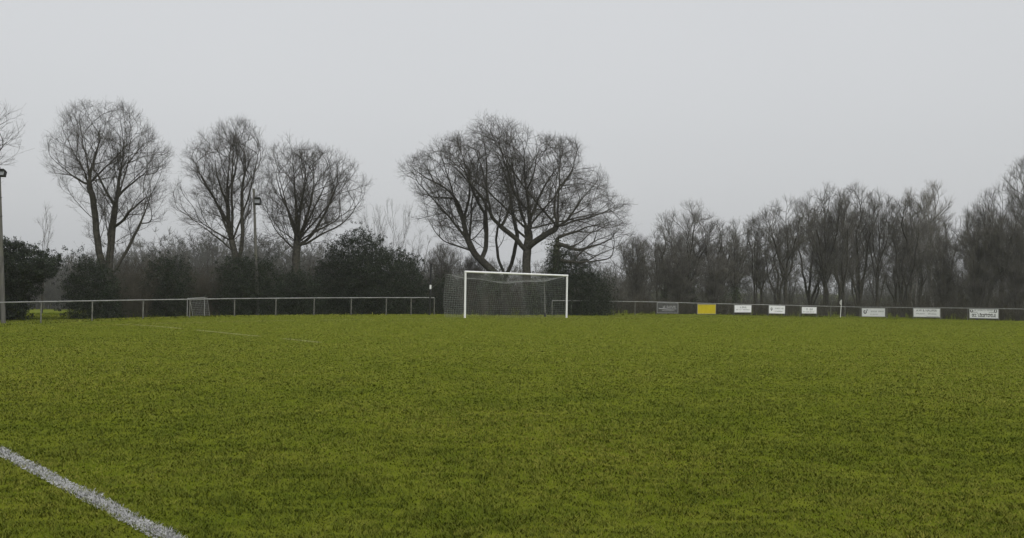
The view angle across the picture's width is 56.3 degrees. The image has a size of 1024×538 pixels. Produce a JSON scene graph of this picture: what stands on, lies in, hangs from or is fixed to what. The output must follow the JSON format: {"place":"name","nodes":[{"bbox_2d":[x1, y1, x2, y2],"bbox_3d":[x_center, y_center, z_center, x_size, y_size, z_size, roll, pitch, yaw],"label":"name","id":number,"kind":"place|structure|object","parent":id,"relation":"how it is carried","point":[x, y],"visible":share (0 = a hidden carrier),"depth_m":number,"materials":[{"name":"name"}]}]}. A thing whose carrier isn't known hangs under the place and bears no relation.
{"place":"outdoors","nodes":[
{"label":"outdoors","id":0,"kind":"place"},
{"bbox_2d":[0,293,1023,537],"bbox_3d":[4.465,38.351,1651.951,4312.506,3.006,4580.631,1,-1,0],"label":"ground","id":1,"kind":"structure","parent":0,"point":[534,331],"depth_m":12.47,"materials":[{"name":"green plant"}]},
{"bbox_2d":[0,169,6,322],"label":"floodlight pole","id":2,"kind":"object","parent":1,"relation":"on","point":[3,172],"visible":0.89,"depth_m":43.13,"materials":[{"name":"grey metal"}]},
{"bbox_2d":[0,104,33,178],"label":"bare tree","id":3,"kind":"object","parent":1,"relation":"on","point":[6,138],"visible":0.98,"depth_m":47.42,"materials":[{"name":"brown plant"}]},
{"bbox_2d":[0,235,67,320],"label":"conifer bush","id":4,"kind":"object","parent":1,"relation":"on","point":[23,275],"visible":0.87,"depth_m":45.26,"materials":[{"name":"green plant"}]},
{"bbox_2d":[34,203,54,312],"bbox_3d":[-30.448,-0.810,61.990,1.621,7.501,2.208,1,-1,-25],"label":"bare tree","id":5,"kind":"object","parent":1,"relation":"on","point":[48,240],"visible":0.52,"depth_m":61.98,"materials":[{"name":"brown plant"}]},
{"bbox_2d":[64,256,79,311],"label":"bare tree","id":6,"kind":"object","parent":1,"relation":"on","point":[70,269],"visible":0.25,"depth_m":65.71,"materials":[{"name":"brown plant"}]},
{"bbox_2d":[51,244,132,318],"bbox_3d":[-20.895,0.829,47.666,4.034,4.237,3.346,1,-1,0],"label":"evergreen bush","id":7,"kind":"object","parent":1,"relation":"on","point":[99,307],"visible":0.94,"depth_m":47.13,"materials":[{"name":"green plant"}]},
{"bbox_2d":[0,446,187,537],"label":"touchline","id":8,"kind":"object","parent":1,"relation":"on","point":[98,501],"visible":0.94,"depth_m":6.82,"materials":[{"name":"paint"}]},
{"bbox_2d":[39,95,176,317],"bbox_3d":[-21.339,-3.430,50.001,8.452,12.047,5.670,1,-1,0],"label":"bare tree","id":9,"kind":"object","parent":1,"relation":"on","point":[113,201],"visible":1,"depth_m":49.81,"materials":[{"name":"brown plant"}]},
{"bbox_2d":[114,258,156,314],"bbox_3d":[-21.997,0.996,55.950,2.711,3.608,1.964,1,-1,-27],"label":"bare tree","id":10,"kind":"object","parent":1,"relation":"on","point":[133,269],"visible":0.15,"depth_m":55.87,"materials":[{"name":"brown plant"}]},
{"bbox_2d":[139,246,173,311],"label":"bare tree","id":11,"kind":"object","parent":1,"relation":"on","point":[158,257],"visible":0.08,"depth_m":70.18,"materials":[{"name":"brown plant"}]},
{"bbox_2d":[129,250,201,316],"bbox_3d":[-18.635,0.931,51.782,4.175,4.113,3.548,1,-1,0],"label":"evergreen bush","id":12,"kind":"object","parent":1,"relation":"on","point":[164,287],"visible":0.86,"depth_m":51.23,"materials":[{"name":"green plant"}]},
{"bbox_2d":[177,248,197,282],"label":"bare tree","id":13,"kind":"object","parent":1,"relation":"on","point":[185,260],"visible":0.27,"depth_m":65.85,"materials":[{"name":"brown plant"}]},
{"bbox_2d":[9,226,374,309],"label":"distant wood","id":14,"kind":"object","parent":1,"relation":"on","point":[53,292],"visible":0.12,"depth_m":155.39,"materials":[{"name":"plant"}]},
{"bbox_2d":[187,297,209,315],"bbox_3d":[-16.693,2.022,50.985,0.064,1.053,2.147,0,-1,16],"label":"practice goal","id":15,"kind":"object","parent":1,"relation":"on","point":[204,301],"visible":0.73,"depth_m":51.13,"materials":[{"name":"grey metal"}]},
{"bbox_2d":[199,233,219,280],"bbox_3d":[-19.152,0.253,59.961,1.412,5.443,1.923,2,-2,-44],"label":"bare tree","id":16,"kind":"object","parent":1,"relation":"on","point":[208,254],"visible":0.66,"depth_m":59.97,"materials":[{"name":"brown plant"}]},
{"bbox_2d":[162,113,270,314],"bbox_3d":[-17.475,-3.295,56.119,6.869,12.136,5.413,1,-1,0],"label":"bare tree","id":17,"kind":"object","parent":1,"relation":"on","point":[227,219],"visible":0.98,"depth_m":55.91,"materials":[{"name":"brown plant"}]},
{"bbox_2d":[0,297,434,322],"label":"rail fence","id":18,"kind":"object","parent":1,"relation":"on","point":[314,298],"visible":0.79,"depth_m":47.84,"materials":[{"name":"grey metal"}]},
{"bbox_2d":[116,324,319,342],"bbox_3d":[-10.778,2.154,32.848,0.288,0.141,16.676,2,-2,-41],"label":"penalty area line","id":19,"kind":"object","parent":1,"relation":"on","point":[221,332],"visible":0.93,"depth_m":31.39,"materials":[{"name":"paint"}]},
{"bbox_2d":[211,249,243,288],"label":"bare tree","id":20,"kind":"object","parent":1,"relation":"on","point":[219,262],"visible":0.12,"depth_m":67.45,"materials":[{"name":"brown plant"}]},
{"bbox_2d":[205,248,294,315],"bbox_3d":[-14.567,1.021,53.219,5.129,4.355,3.871,1,-1,0],"label":"evergreen bush","id":21,"kind":"object","parent":1,"relation":"on","point":[246,306],"visible":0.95,"depth_m":52.69,"materials":[{"name":"green plant"}]},
{"bbox_2d":[253,189,261,314],"bbox_3d":[-14.107,-0.888,52.580,0.515,7.104,0.483,1,-1,0],"label":"floodlight pole","id":22,"kind":"object","parent":1,"relation":"on","point":[257,200],"visible":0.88,"depth_m":52.67,"materials":[{"name":"grey metal"}]},
{"bbox_2d":[270,260,333,314],"bbox_3d":[-12.198,1.256,54.950,4.053,3.594,3.227,1,-1,0],"label":"evergreen bush","id":23,"kind":"object","parent":1,"relation":"on","point":[296,304],"visible":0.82,"depth_m":54.69,"materials":[{"name":"green plant"}]},
{"bbox_2d":[250,128,371,306],"bbox_3d":[-12.126,-2.856,56.910,8.356,11.492,5.716,1,-1,0],"label":"bare tree","id":24,"kind":"object","parent":1,"relation":"on","point":[295,223],"visible":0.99,"depth_m":56.79,"materials":[{"name":"brown plant"}]},
{"bbox_2d":[303,254,339,299],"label":"bare tree","id":25,"kind":"object","parent":1,"relation":"on","point":[318,270],"visible":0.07,"depth_m":69.31,"materials":[{"name":"brown plant"}]},
{"bbox_2d":[62,245,647,317],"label":"undergrowth","id":26,"kind":"object","parent":1,"relation":"on","point":[205,287],"visible":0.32,"depth_m":56.56,"materials":[{"name":"green plant"}]},
{"bbox_2d":[307,220,433,314],"bbox_3d":[-9.146,0.141,60.964,8.426,6.606,6.442,1,-1,0],"label":"evergreen bush","id":27,"kind":"object","parent":1,"relation":"on","point":[364,260],"visible":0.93,"depth_m":59.98,"materials":[{"name":"green plant"}]},
{"bbox_2d":[352,199,418,284],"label":"bare tree","id":28,"kind":"object","parent":1,"relation":"on","point":[383,233],"visible":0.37,"depth_m":68.10,"materials":[{"name":"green plant"}]},
{"bbox_2d":[387,243,423,295],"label":"bare tree","id":29,"kind":"object","parent":1,"relation":"on","point":[408,256],"visible":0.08,"depth_m":73.93,"materials":[{"name":"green plant"}]},
{"bbox_2d":[405,226,430,287],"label":"bare tree","id":30,"kind":"object","parent":1,"relation":"on","point":[419,251],"visible":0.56,"depth_m":65.96,"materials":[{"name":"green plant"}]},
{"bbox_2d":[411,253,447,301],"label":"bare tree","id":31,"kind":"object","parent":1,"relation":"on","point":[426,269],"visible":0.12,"depth_m":70.85,"materials":[{"name":"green plant"}]},
{"bbox_2d":[428,263,432,314],"bbox_3d":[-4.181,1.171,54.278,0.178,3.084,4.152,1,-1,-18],"label":"net pole","id":32,"kind":"object","parent":1,"relation":"on","point":[429,312],"visible":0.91,"depth_m":56.14,"materials":[{"name":"grey metal"}]},
{"bbox_2d":[425,238,463,301],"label":"bare tree","id":33,"kind":"object","parent":1,"relation":"on","point":[444,262],"visible":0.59,"depth_m":66.63,"materials":[{"name":"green plant"}]},
{"bbox_2d":[416,269,473,314],"bbox_3d":[-4.828,1.716,63.902,4.755,3.463,3.934,1,-1,0],"label":"evergreen bush","id":34,"kind":"object","parent":1,"relation":"on","point":[440,295],"visible":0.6,"depth_m":63.62,"materials":[{"name":"green plant"}]},
{"bbox_2d":[394,130,505,313],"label":"oak tree","id":35,"kind":"object","parent":1,"relation":"on","point":[483,262],"visible":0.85,"depth_m":67.89,"materials":[{"name":"brown plant"}]},
{"bbox_2d":[112,317,794,324],"bbox_3d":[0.782,2.856,53.828,66.897,0.311,0.245,2,-2,-41],"label":"goal line","id":36,"kind":"object","parent":1,"relation":"on","point":[424,318],"visible":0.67,"depth_m":49.05,"materials":[{"name":"paint"}]},
{"bbox_2d":[458,254,487,311],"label":"bare tree","id":37,"kind":"object","parent":1,"relation":"on","point":[470,266],"visible":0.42,"depth_m":71.84,"materials":[{"name":"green plant"}]},
{"bbox_2d":[471,267,516,314],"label":"evergreen bush","id":38,"kind":"object","parent":1,"relation":"on","point":[490,285],"visible":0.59,"depth_m":65.70,"materials":[{"name":"green plant"}]},
{"bbox_2d":[362,255,646,306],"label":"distant wood","id":39,"kind":"object","parent":1,"relation":"on","point":[496,266],"visible":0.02,"depth_m":170.65,"materials":[{"name":"plant"}]},
{"bbox_2d":[443,271,567,317],"bbox_3d":[-0.238,1.504,54.141,7.685,2.632,1.914,2,-2,-41],"label":"football goal","id":40,"kind":"object","parent":1,"relation":"on","point":[492,273],"visible":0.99,"depth_m":54.02,"materials":[{"name":"white paint"}]},
{"bbox_2d":[493,167,518,290],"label":"bare tree","id":41,"kind":"object","parent":1,"relation":"on","point":[509,268],"visible":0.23,"depth_m":69.93,"materials":[{"name":"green plant"}]},
{"bbox_2d":[511,276,550,314],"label":"evergreen bush","id":42,"kind":"object","parent":1,"relation":"on","point":[531,304],"visible":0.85,"depth_m":65.32,"materials":[{"name":"green plant"}]},
{"bbox_2d":[436,111,635,314],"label":"oak tree","id":43,"kind":"object","parent":1,"relation":"on","point":[508,169],"visible":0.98,"depth_m":66.57,"materials":[{"name":"brown plant"}]},
{"bbox_2d":[543,270,545,316],"bbox_3d":[2.013,1.510,57.925,0.208,2.892,1.444,1,-1,0],"label":"net pole","id":44,"kind":"object","parent":1,"relation":"on","point":[544,297],"visible":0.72,"depth_m":58.55,"materials":[{"name":"grey metal"}]},
{"bbox_2d":[531,242,621,315],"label":"evergreen bush","id":45,"kind":"object","parent":1,"relation":"on","point":[584,306],"visible":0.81,"depth_m":65.24,"materials":[{"name":"green plant"}]},
{"bbox_2d":[541,210,636,314],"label":"bare tree","id":46,"kind":"object","parent":1,"relation":"on","point":[556,244],"visible":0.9,"depth_m":65.27,"materials":[{"name":"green plant"}]},
{"bbox_2d":[584,259,623,310],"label":"bare tree","id":47,"kind":"object","parent":1,"relation":"on","point":[622,268],"visible":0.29,"depth_m":79.81,"materials":[{"name":"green plant"}]},
{"bbox_2d":[605,271,635,312],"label":"bare tree","id":48,"kind":"object","parent":1,"relation":"on","point":[614,295],"visible":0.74,"depth_m":74.01,"materials":[{"name":"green plant"}]},
{"bbox_2d":[610,231,657,306],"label":"bare tree","id":49,"kind":"object","parent":1,"relation":"on","point":[639,275],"visible":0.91,"depth_m":83.50,"materials":[{"name":"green plant"}]},
{"bbox_2d":[620,264,659,310],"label":"bare tree","id":50,"kind":"object","parent":1,"relation":"on","point":[641,287],"visible":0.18,"depth_m":112.81,"materials":[{"name":"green plant"}]},
{"bbox_2d":[634,244,676,301],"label":"bare tree","id":51,"kind":"object","parent":1,"relation":"on","point":[656,287],"visible":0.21,"depth_m":103.52,"materials":[{"name":"brown plant"}]},
{"bbox_2d":[645,222,685,313],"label":"bare tree","id":52,"kind":"object","parent":1,"relation":"on","point":[663,248],"visible":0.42,"depth_m":87.92,"materials":[{"name":"brown plant"}]},
{"bbox_2d":[644,238,699,300],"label":"bare tree","id":53,"kind":"object","parent":1,"relation":"on","point":[671,257],"visible":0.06,"depth_m":110.47,"materials":[{"name":"brown plant"}]},
{"bbox_2d":[656,249,710,310],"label":"bare tree","id":54,"kind":"object","parent":1,"relation":"on","point":[678,277],"visible":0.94,"depth_m":83.81,"materials":[{"name":"brown plant"}]},
{"bbox_2d":[654,198,725,313],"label":"bare tree","id":55,"kind":"object","parent":1,"relation":"on","point":[695,223],"visible":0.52,"depth_m":89.64,"materials":[{"name":"brown plant"}]},
{"bbox_2d":[665,229,721,293],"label":"bare tree","id":56,"kind":"object","parent":1,"relation":"on","point":[694,253],"visible":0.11,"depth_m":111.94,"materials":[{"name":"brown plant"}]},
{"bbox_2d":[552,300,844,316],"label":"rail fence","id":57,"kind":"object","parent":1,"relation":"on","point":[698,303],"visible":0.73,"depth_m":73.35,"materials":[{"name":"grey metal"}]},
{"bbox_2d":[657,302,677,312],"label":"advertising board","id":58,"kind":"object","parent":57,"relation":"attached to","point":[667,307],"visible":1,"depth_m":70.91,"materials":[{"name":"grey plastic"}]},
{"bbox_2d":[697,304,715,313],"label":"advertising board","id":59,"kind":"object","parent":57,"relation":"attached to","point":[706,308],"visible":1,"depth_m":73.97,"materials":[{"name":"yellow plastic"}]},
{"bbox_2d":[734,305,751,312],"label":"advertising board","id":60,"kind":"object","parent":57,"relation":"attached to","point":[742,308],"visible":1,"depth_m":77.05,"materials":[{"name":"grey plastic"}]},
{"bbox_2d":[769,305,784,313],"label":"advertising board","id":61,"kind":"object","parent":57,"relation":"attached to","point":[776,309],"visible":1,"depth_m":80.19,"materials":[{"name":"white plastic"}]},
{"bbox_2d":[801,307,816,313],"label":"advertising board","id":62,"kind":"object","parent":57,"relation":"attached to","point":[808,310],"visible":1,"depth_m":83.48,"materials":[{"name":"grey plastic"}]},
{"bbox_2d":[695,238,727,300],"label":"bare tree","id":63,"kind":"object","parent":1,"relation":"on","point":[702,284],"visible":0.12,"depth_m":119.84,"materials":[{"name":"brown plant"}]},
{"bbox_2d":[695,253,734,307],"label":"bare tree","id":64,"kind":"object","parent":1,"relation":"on","point":[715,280],"visible":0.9,"depth_m":84.79,"materials":[{"name":"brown plant"}]},
{"bbox_2d":[691,218,744,313],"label":"bare tree","id":65,"kind":"object","parent":1,"relation":"on","point":[722,241],"visible":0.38,"depth_m":87.84,"materials":[{"name":"brown plant"}]},
{"bbox_2d":[696,245,746,301],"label":"bare tree","id":66,"kind":"object","parent":1,"relation":"on","point":[728,282],"visible":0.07,"depth_m":120.05,"materials":[{"name":"brown plant"}]},
{"bbox_2d":[705,240,758,291],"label":"bare tree","id":67,"kind":"object","parent":1,"relation":"on","point":[742,283],"visible":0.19,"depth_m":112.26,"materials":[{"name":"brown plant"}]},
{"bbox_2d":[715,216,762,312],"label":"bare tree","id":68,"kind":"object","parent":1,"relation":"on","point":[735,295],"visible":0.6,"depth_m":91.79,"materials":[{"name":"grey plant"}]},
{"bbox_2d":[733,212,781,314],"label":"bare tree","id":69,"kind":"object","parent":1,"relation":"on","point":[755,273],"visible":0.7,"depth_m":96.01,"materials":[{"name":"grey plant"}]},
{"bbox_2d":[732,229,782,312],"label":"bare tree","id":70,"kind":"object","parent":1,"relation":"on","point":[762,285],"visible":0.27,"depth_m":108.70,"materials":[{"name":"grey plant"}]},
{"bbox_2d":[749,225,804,304],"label":"bare tree","id":71,"kind":"object","parent":1,"relation":"on","point":[777,288],"visible":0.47,"depth_m":107.38,"materials":[{"name":"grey plant"}]},
{"bbox_2d":[748,195,823,315],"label":"bare tree","id":72,"kind":"object","parent":1,"relation":"on","point":[791,251],"visible":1,"depth_m":91.61,"materials":[{"name":"grey plant"}]},
{"bbox_2d":[773,222,812,307],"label":"bare tree","id":73,"kind":"object","parent":1,"relation":"on","point":[789,292],"visible":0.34,"depth_m":106.99,"materials":[{"name":"grey plant"}]},
{"bbox_2d":[591,267,1023,312],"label":"distant wood","id":74,"kind":"object","parent":1,"relation":"on","point":[748,294],"visible":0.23,"depth_m":155.20,"materials":[{"name":"plant"}]},
{"bbox_2d":[777,210,837,306],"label":"bare tree","id":75,"kind":"object","parent":1,"relation":"on","point":[807,292],"visible":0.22,"depth_m":109.84,"materials":[{"name":"grey plant"}]},
{"bbox_2d":[623,291,1023,320],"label":"undergrowth","id":76,"kind":"object","parent":1,"relation":"on","point":[637,307],"visible":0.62,"depth_m":84.73,"materials":[{"name":"plant"}]},
{"bbox_2d":[791,181,858,315],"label":"bare tree","id":77,"kind":"object","parent":1,"relation":"on","point":[825,250],"visible":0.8,"depth_m":93.64,"materials":[{"name":"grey plant"}]},
{"bbox_2d":[797,213,864,311],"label":"bare tree","id":78,"kind":"object","parent":1,"relation":"on","point":[828,277],"visible":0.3,"depth_m":107.39,"materials":[{"name":"grey plant"}]},
{"bbox_2d":[814,215,871,313],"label":"bare tree","id":79,"kind":"object","parent":1,"relation":"on","point":[839,293],"visible":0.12,"depth_m":107.16,"materials":[{"name":"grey plant"}]},
{"bbox_2d":[819,196,868,315],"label":"bare tree","id":80,"kind":"object","parent":1,"relation":"on","point":[846,244],"visible":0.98,"depth_m":91.60,"materials":[{"name":"grey plant"}]},
{"bbox_2d":[821,180,889,315],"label":"bare tree","id":81,"kind":"object","parent":1,"relation":"on","point":[858,255],"visible":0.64,"depth_m":94.86,"materials":[{"name":"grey plant"}]},
{"bbox_2d":[845,205,894,298],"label":"bare tree","id":82,"kind":"object","parent":1,"relation":"on","point":[857,286],"visible":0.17,"depth_m":109.21,"materials":[{"name":"grey plant"}]},
{"bbox_2d":[848,188,904,305],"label":"bare tree","id":83,"kind":"object","parent":1,"relation":"on","point":[884,234],"visible":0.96,"depth_m":93.69,"materials":[{"name":"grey plant"}]},
{"bbox_2d":[854,212,912,307],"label":"bare tree","id":84,"kind":"object","parent":1,"relation":"on","point":[873,295],"visible":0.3,"depth_m":110.04,"materials":[{"name":"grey plant"}]},
{"bbox_2d":[867,222,924,313],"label":"bare tree","id":85,"kind":"object","parent":1,"relation":"on","point":[891,288],"visible":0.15,"depth_m":116.21,"materials":[{"name":"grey plant"}]},
{"bbox_2d":[872,194,937,316],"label":"bare tree","id":86,"kind":"object","parent":1,"relation":"on","point":[901,274],"visible":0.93,"depth_m":92.62,"materials":[{"name":"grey plant"}]},
{"bbox_2d":[887,187,934,305],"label":"tree","id":87,"kind":"object","parent":1,"relation":"on","point":[914,236],"visible":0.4,"depth_m":96.83,"materials":[{"name":"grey plant"}]},
{"bbox_2d":[884,215,938,314],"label":"bare tree","id":88,"kind":"object","parent":1,"relation":"on","point":[910,288],"visible":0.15,"depth_m":110.42,"materials":[{"name":"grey plant"}]},
{"bbox_2d":[895,216,947,303],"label":"bare tree","id":89,"kind":"object","parent":1,"relation":"on","point":[921,285],"visible":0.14,"depth_m":110.39,"materials":[{"name":"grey plant"}]},
{"bbox_2d":[845,306,1010,319],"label":"rail fence","id":90,"kind":"object","parent":1,"relation":"on","point":[932,307],"visible":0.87,"depth_m":81.40,"materials":[{"name":"grey metal"}]},
{"bbox_2d":[862,308,884,316],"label":"advertising board","id":91,"kind":"object","parent":90,"relation":"attached to","point":[873,312],"visible":1,"depth_m":85.25,"materials":[{"name":"white plastic"}]},
{"bbox_2d":[913,308,939,317],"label":"advertising board","id":92,"kind":"object","parent":90,"relation":"attached to","point":[926,312],"visible":1,"depth_m":81.62,"materials":[{"name":"white plastic"}]},
{"bbox_2d":[969,309,998,318],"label":"advertising board","id":93,"kind":"object","parent":90,"relation":"attached to","point":[985,313],"visible":1,"depth_m":77.99,"materials":[{"name":"white plastic"}]},
{"bbox_2d":[904,179,955,317],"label":"bare tree","id":94,"kind":"object","parent":1,"relation":"on","point":[931,199],"visible":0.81,"depth_m":91.91,"materials":[{"name":"brown plant"}]},
{"bbox_2d":[920,232,967,317],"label":"bare tree","id":95,"kind":"object","parent":1,"relation":"on","point":[943,266],"visible":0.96,"depth_m":87.52,"materials":[{"name":"grey plant"}]},
{"bbox_2d":[924,212,964,303],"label":"bare tree","id":96,"kind":"object","parent":1,"relation":"on","point":[947,229],"visible":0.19,"depth_m":120.51,"materials":[{"name":"grey plant"}]},
{"bbox_2d":[881,278,1023,320],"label":"undergrowth","id":97,"kind":"object","parent":1,"relation":"on","point":[964,300],"visible":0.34,"depth_m":86.83,"materials":[{"name":"plant"}]},
{"bbox_2d":[933,212,983,310],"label":"bare tree","id":98,"kind":"object","parent":1,"relation":"on","point":[954,260],"visible":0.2,"depth_m":105.90,"materials":[{"name":"grey plant"}]},
{"bbox_2d":[948,233,1004,307],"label":"bare tree","id":99,"kind":"object","parent":1,"relation":"on","point":[963,274],"visible":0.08,"depth_m":105.33,"materials":[{"name":"grey plant"}]},
{"bbox_2d":[953,199,1012,319],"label":"bare tree","id":100,"kind":"object","parent":1,"relation":"on","point":[975,280],"visible":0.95,"depth_m":85.51,"materials":[{"name":"grey plant"}]},
{"bbox_2d":[953,235,1017,304],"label":"bare tree","id":101,"kind":"object","parent":1,"relation":"on","point":[977,261],"visible":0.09,"depth_m":104.97,"materials":[{"name":"grey plant"}]},
{"bbox_2d":[973,180,1023,318],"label":"bare tree","id":102,"kind":"object","parent":1,"relation":"on","point":[993,205],"visible":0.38,"depth_m":92.01,"materials":[{"name":"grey plant"}]},
{"bbox_2d":[984,218,1023,305],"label":"bare tree","id":103,"kind":"object","parent":1,"relation":"on","point":[999,267],"visible":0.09,"depth_m":103.06,"materials":[{"name":"grey plant"}]},
{"bbox_2d":[987,215,1023,320],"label":"bare tree","id":104,"kind":"object","parent":1,"relation":"on","point":[1014,269],"visible":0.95,"depth_m":84.15,"materials":[{"name":"grey plant"}]},
{"bbox_2d":[998,156,1023,247],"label":"bare tree","id":105,"kind":"object","parent":1,"relation":"on","point":[1020,204],"visible":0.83,"depth_m":86.55,"materials":[{"name":"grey plant"}]},
{"bbox_2d":[0,0,1023,296],"label":"sky","id":106,"kind":"structure","parent":0,"point":[737,107],"materials":[{"name":"grey"}]}
]}

